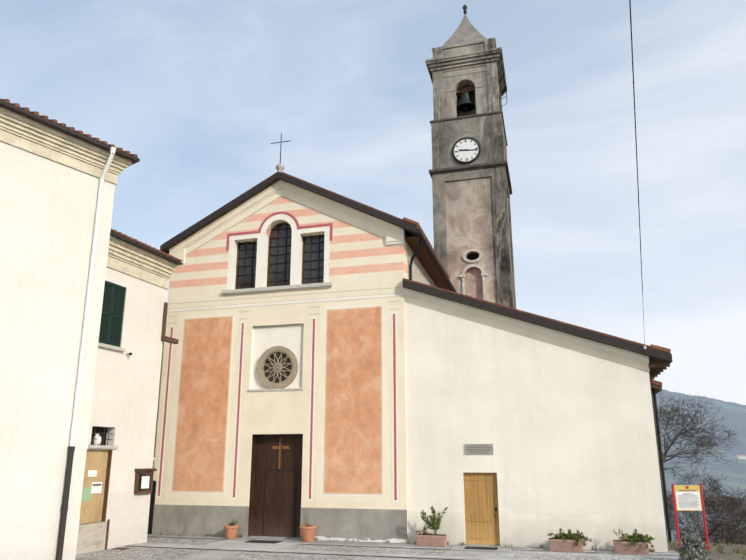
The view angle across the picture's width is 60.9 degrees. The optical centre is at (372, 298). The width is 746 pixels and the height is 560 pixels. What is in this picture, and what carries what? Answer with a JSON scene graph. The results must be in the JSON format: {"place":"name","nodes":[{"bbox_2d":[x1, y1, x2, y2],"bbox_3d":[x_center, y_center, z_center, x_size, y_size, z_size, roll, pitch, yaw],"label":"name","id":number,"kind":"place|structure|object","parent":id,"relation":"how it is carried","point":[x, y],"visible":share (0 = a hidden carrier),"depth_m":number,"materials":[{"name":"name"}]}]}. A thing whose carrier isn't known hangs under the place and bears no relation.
{"place":"outdoors","nodes":[
{"label":"outdoors","id":0,"kind":"place"},
{"bbox_2d":[81,267,166,547],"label":"building wall","id":1,"kind":"structure","parent":0,"point":[124,406],"depth_m":17.86,"materials":[{"name":"grey paint"}]},
{"bbox_2d":[153,341,163,457],"bbox_3d":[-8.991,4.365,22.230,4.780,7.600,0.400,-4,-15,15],"label":"drainpipe","id":2,"kind":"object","parent":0,"point":[158,399],"depth_m":21.78,"materials":[{"name":"brown"}]},
{"bbox_2d":[147,180,407,542],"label":"church facade","id":3,"kind":"structure","parent":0,"point":[353,452],"depth_m":19.79,"materials":[{"name":"beige paint"}]},
{"bbox_2d":[243,434,302,539],"bbox_3d":[-2.876,5.635,19.142,1.900,3.024,0.430,-4,-15,15],"label":"church door","id":4,"kind":"structure","parent":3,"relation":"in","point":[275,489],"depth_m":19.27,"materials":[{"name":"brown wood"}]},
{"bbox_2d":[235,223,323,288],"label":"windows","id":5,"kind":"structure","parent":3,"relation":"in","point":[279,258],"depth_m":21.12,"materials":[{"name":"black glass"}]},
{"bbox_2d":[160,171,455,291],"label":"church roof","id":6,"kind":"structure","parent":3,"relation":"on","point":[420,246],"depth_m":21.18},
{"bbox_2d":[0,0,745,458],"label":"sky","id":7,"kind":"structure","parent":0,"point":[201,91],"materials":[{"name":"blue"}]},
{"bbox_2d":[75,532,680,559],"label":"square paving","id":8,"kind":"structure","parent":0,"point":[176,547],"depth_m":15.93,"materials":[{"name":"grey stone"}]},
{"bbox_2d":[224,518,238,538],"bbox_3d":[-4.182,6.772,18.709,0.460,0.590,0.460,-4,-15,15],"label":"flower pot","id":9,"kind":"object","parent":8,"relation":"on","point":[231,530],"visible":0.98,"depth_m":18.54,"materials":[{"name":"ceramic"}]},
{"bbox_2d":[299,521,316,541],"bbox_3d":[-1.850,6.633,18.075,0.515,0.549,0.515,-4,-15,15],"label":"flower pot","id":10,"kind":"object","parent":8,"relation":"on","point":[307,530],"visible":1,"depth_m":17.90,"materials":[{"name":"ceramic"}]},
{"bbox_2d":[246,540,497,549],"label":"doormats","id":11,"kind":"object","parent":8,"relation":"on","point":[274,542],"depth_m":17.70,"materials":[{"name":"grey rubber"}]},
{"bbox_2d":[415,506,447,546],"bbox_3d":[1.579,6.133,17.143,0.852,1.060,0.725,-4,-15,15],"label":"planter","id":12,"kind":"object","parent":8,"relation":"on","point":[426,539],"visible":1,"depth_m":16.98,"materials":[{"name":"ceramic"}]},
{"bbox_2d":[149,531,745,559],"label":"wall weeds","id":13,"kind":"object","parent":8,"relation":"on","point":[720,550],"depth_m":16.91,"materials":[{"name":"green plant"}]},
{"bbox_2d":[547,528,591,552],"bbox_3d":[5.015,6.142,16.171,1.105,0.567,0.651,-4,-15,15],"label":"planter","id":14,"kind":"object","parent":8,"relation":"on","point":[569,541],"visible":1,"depth_m":16.03,"materials":[{"name":"ceramic"}]},
{"bbox_2d":[612,528,655,554],"bbox_3d":[6.490,6.011,15.737,1.007,0.609,0.737,-4,-15,15],"label":"planter","id":15,"kind":"object","parent":8,"relation":"on","point":[635,543],"visible":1,"depth_m":15.64,"materials":[{"name":"ceramic"}]},
{"bbox_2d":[676,530,710,559],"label":"lavender bush","id":16,"kind":"object","parent":8,"relation":"on","point":[691,546],"visible":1,"depth_m":14.24,"materials":[{"name":"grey plant"}]},
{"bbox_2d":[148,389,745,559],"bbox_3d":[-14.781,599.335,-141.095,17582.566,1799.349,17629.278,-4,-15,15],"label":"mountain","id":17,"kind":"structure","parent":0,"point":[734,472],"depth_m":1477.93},
{"bbox_2d":[0,99,139,559],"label":"house","id":18,"kind":"structure","parent":17,"relation":"on","point":[51,170],"depth_m":13.41,"materials":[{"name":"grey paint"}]},
{"bbox_2d":[56,147,115,559],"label":"house downpipe","id":19,"kind":"object","parent":18,"relation":"attached to","point":[64,506],"depth_m":13.77,"materials":[{"name":"white metal"}]},
{"bbox_2d":[76,229,181,554],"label":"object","id":20,"kind":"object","parent":17,"relation":"on","point":[128,518],"visible":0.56,"depth_m":17.26,"materials":[{"name":"beige paint"}]},
{"bbox_2d":[134,468,156,493],"bbox_3d":[-6.436,5.147,17.898,0.160,0.680,0.760,-5,-15,20],"label":"notice board","id":21,"kind":"object","parent":20,"relation":"attached to","point":[143,483],"visible":1,"depth_m":17.83,"materials":[{"name":"brown wood"}]},
{"bbox_2d":[407,236,436,286],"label":"church nave","id":22,"kind":"structure","parent":17,"relation":"on","point":[420,274],"depth_m":21.66,"materials":[{"name":"beige paint"}]},
{"bbox_2d":[257,346,297,388],"bbox_3d":[-3.003,2.165,19.933,1.360,1.360,0.120,-4,-15,15],"label":"rose window","id":23,"kind":"structure","parent":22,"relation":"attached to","point":[277,367],"depth_m":19.93,"materials":[{"name":"stone"}]},
{"bbox_2d":[271,133,290,172],"bbox_3d":[-3.131,-4.921,21.484,0.740,1.520,0.300,-4,-15,15],"label":"gable cross","id":24,"kind":"object","parent":22,"relation":"on","point":[280,167],"visible":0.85,"depth_m":21.30,"materials":[{"name":"grey metal"}]},
{"bbox_2d":[425,38,511,299],"bbox_3d":[4.593,-5.275,29.330,3.510,12.975,3.510,-4,-15,15],"label":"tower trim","id":25,"kind":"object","parent":17,"relation":"on","point":[470,142],"visible":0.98,"depth_m":28.30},
{"bbox_2d":[441,4,486,46],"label":"spire","id":26,"kind":"structure","parent":25,"relation":"on","point":[465,31],"depth_m":30.53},
{"bbox_2d":[433,63,501,119],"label":"belfry pilasters","id":27,"kind":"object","parent":25,"relation":"on","point":[493,83],"depth_m":28.95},
{"bbox_2d":[442,65,500,118],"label":"belfry wall","id":28,"kind":"structure","parent":25,"relation":"on","point":[452,99],"depth_m":29.08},
{"bbox_2d":[404,288,667,551],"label":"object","id":29,"kind":"object","parent":17,"relation":"on","point":[480,520],"visible":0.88,"depth_m":17.35,"materials":[{"name":"beige paint"}]},
{"bbox_2d":[629,0,645,352],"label":"overhead cable","id":30,"kind":"object","parent":29,"relation":"attached to","point":[636,146],"visible":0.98,"depth_m":8.40,"materials":[{"name":"brown plastic"}]},
{"bbox_2d":[650,379,671,540],"bbox_3d":[9.735,8.456,22.619,1.320,11.260,5.500,-4,-15,15],"label":"downspout","id":31,"kind":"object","parent":17,"relation":"on","point":[656,386],"visible":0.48,"depth_m":20.86,"materials":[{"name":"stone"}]},
{"bbox_2d":[666,511,712,540],"bbox_3d":[9.970,7.545,19.968,1.330,1.907,1.143,12,-18,-39],"label":"bush","id":32,"kind":"object","parent":17,"relation":"on","point":[688,530],"visible":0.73,"depth_m":19.88,"materials":[{"name":"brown plant"}]},
{"bbox_2d":[671,483,709,550],"bbox_3d":[8.265,5.821,16.491,0.785,1.962,0.062,0,-14,1],"label":"info sign","id":33,"kind":"object","parent":17,"relation":"on","point":[687,497],"visible":1,"depth_m":16.61,"materials":[{"name":"red"}]},
{"bbox_2d":[653,390,743,484],"bbox_3d":[13.792,7.399,29.764,6.383,7.001,4.346,-4,-15,15],"label":"bare tree","id":34,"kind":"object","parent":17,"relation":"on","point":[694,428],"visible":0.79,"depth_m":29.76,"materials":[{"name":"brown plant"}]},
{"bbox_2d":[663,478,745,544],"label":"bush","id":35,"kind":"object","parent":17,"relation":"on","point":[741,515],"visible":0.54,"depth_m":20.70,"materials":[{"name":"brown plant"}]},
{"bbox_2d":[669,464,745,540],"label":"bare tree","id":36,"kind":"object","parent":17,"relation":"on","point":[708,512],"visible":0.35,"depth_m":25.64,"materials":[{"name":"brown plant"}]},
{"bbox_2d":[690,505,745,543],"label":"bush","id":37,"kind":"object","parent":17,"relation":"on","point":[716,531],"visible":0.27,"depth_m":22.45,"materials":[{"name":"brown plant"}]},
{"bbox_2d":[710,516,745,539],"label":"bare tree","id":38,"kind":"object","parent":17,"relation":"on","point":[743,528],"visible":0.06,"depth_m":23.64,"materials":[{"name":"brown plant"}]},
{"bbox_2d":[719,520,745,544],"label":"bush","id":39,"kind":"object","parent":17,"relation":"on","point":[739,529],"visible":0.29,"depth_m":20.14,"materials":[{"name":"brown plant"}]},
{"bbox_2d":[736,454,745,458],"bbox_3d":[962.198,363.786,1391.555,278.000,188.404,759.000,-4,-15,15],"label":"houses","id":40,"kind":"structure","parent":17,"relation":"on","point":[741,457],"depth_m":1447.73,"materials":[{"name":"white"}]},
{"bbox_2d":[456,86,474,111],"bbox_3d":[4.487,-8.765,29.898,1.260,1.780,2.205,-4,-15,15],"label":"bell","id":41,"kind":"object","parent":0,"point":[466,104],"visible":0.73,"depth_m":29.32,"materials":[{"name":"green metal"}]},
{"bbox_2d":[432,166,515,308],"bbox_3d":[4.593,1.950,27.502,3.190,14.870,3.190,-4,-15,15],"label":"tower shaft","id":42,"kind":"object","parent":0,"point":[471,209],"visible":0.4,"depth_m":27.27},
{"bbox_2d":[405,301,663,515],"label":"annex wall","id":43,"kind":"structure","parent":0,"point":[562,430],"depth_m":17.60,"materials":[{"name":"beige paint"}]},
{"bbox_2d":[403,278,672,380],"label":"annex roof","id":44,"kind":"structure","parent":43,"relation":"on","point":[660,358],"depth_m":17.77,"materials":[{"name":"brown wood"}]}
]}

